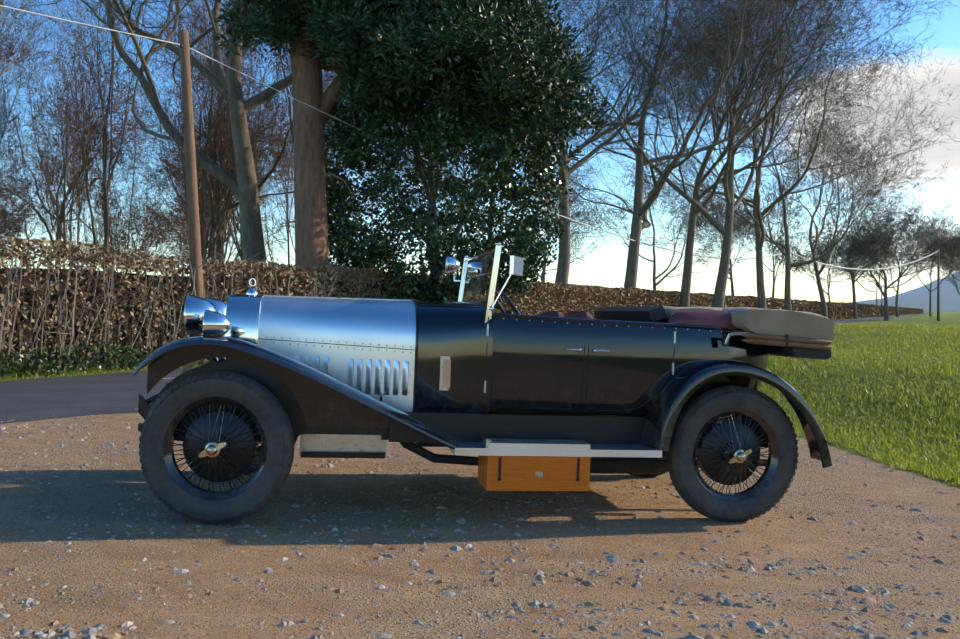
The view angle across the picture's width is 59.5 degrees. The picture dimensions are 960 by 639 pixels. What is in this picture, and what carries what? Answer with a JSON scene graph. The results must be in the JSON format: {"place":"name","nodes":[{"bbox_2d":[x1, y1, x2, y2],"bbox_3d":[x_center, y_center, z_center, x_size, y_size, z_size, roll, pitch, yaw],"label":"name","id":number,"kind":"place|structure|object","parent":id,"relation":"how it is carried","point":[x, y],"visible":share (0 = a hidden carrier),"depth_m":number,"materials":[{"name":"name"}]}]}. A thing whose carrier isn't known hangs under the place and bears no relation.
{"place":"outdoors","nodes":[
{"label":"outdoors","id":0,"kind":"place"},
{"bbox_2d":[0,313,934,423],"bbox_3d":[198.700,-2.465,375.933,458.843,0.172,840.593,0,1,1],"label":"lane asphalt","id":1,"kind":"structure","parent":0,"point":[55,397],"depth_m":10.63,"materials":[{"name":"grey asphalt"}]},
{"bbox_2d":[0,312,959,638],"bbox_3d":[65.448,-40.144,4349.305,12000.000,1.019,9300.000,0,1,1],"label":"ground","id":2,"kind":"structure","parent":0,"point":[62,500],"depth_m":4.23,"materials":[{"name":"brown soil"}]},
{"bbox_2d":[0,0,463,275],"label":"woodland","id":3,"kind":"object","parent":2,"relation":"on","point":[218,206],"visible":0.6,"depth_m":63.59,"materials":[{"name":"brown plant"}]},
{"bbox_2d":[213,0,612,278],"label":"scots pine","id":4,"kind":"object","parent":2,"relation":"on","point":[370,48],"visible":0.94,"depth_m":22.20,"materials":[{"name":"green plant"}]},
{"bbox_2d":[322,0,572,313],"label":"holly tree","id":5,"kind":"object","parent":2,"relation":"on","point":[372,249],"visible":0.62,"depth_m":23.30,"materials":[{"name":"green plant"}]},
{"bbox_2d":[0,219,924,377],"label":"beech hedge","id":6,"kind":"object","parent":2,"relation":"on","point":[58,317],"visible":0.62,"depth_m":16.50,"materials":[{"name":"brown plant"}]},
{"bbox_2d":[0,5,939,364],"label":"utility poles","id":7,"kind":"object","parent":2,"relation":"on","point":[190,165],"visible":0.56,"depth_m":17.48,"materials":[{"name":"brown wood"}]},
{"bbox_2d":[0,0,958,309],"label":"bare trees","id":8,"kind":"object","parent":2,"relation":"on","point":[722,58],"visible":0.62,"depth_m":42.54,"materials":[{"name":"brown plant"}]},
{"bbox_2d":[0,323,959,486],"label":"grass","id":9,"kind":"structure","parent":2,"relation":"on","point":[947,476],"depth_m":10.79,"materials":[{"name":"green plant"}]},
{"bbox_2d":[0,411,959,638],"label":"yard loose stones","id":10,"kind":"object","parent":2,"relation":"on","point":[90,632],"visible":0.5,"depth_m":3.90,"materials":[{"name":"grey gravel"}]},
{"bbox_2d":[132,242,833,523],"bbox_3d":[0.033,0.348,5.521,4.110,1.608,1.777,2,0,-10],"label":"vintage car","id":11,"kind":"object","parent":2,"relation":"on","point":[554,401],"visible":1,"depth_m":4.93,"materials":[{"name":"black paint"}]},
{"bbox_2d":[493,106,959,320],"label":"bare trees","id":12,"kind":"object","parent":2,"relation":"on","point":[861,250],"visible":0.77,"depth_m":106.92,"materials":[{"name":"brown plant"}]},
{"bbox_2d":[0,0,959,302],"label":"sky","id":13,"kind":"structure","parent":0,"point":[607,267],"materials":[{"name":"blue"}]},
{"bbox_2d":[848,271,959,311],"bbox_3d":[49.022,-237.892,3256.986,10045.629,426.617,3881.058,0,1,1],"label":"distant hills","id":14,"kind":"structure","parent":0,"point":[918,298],"depth_m":4534.58,"materials":[{"name":"blue"}]}
]}

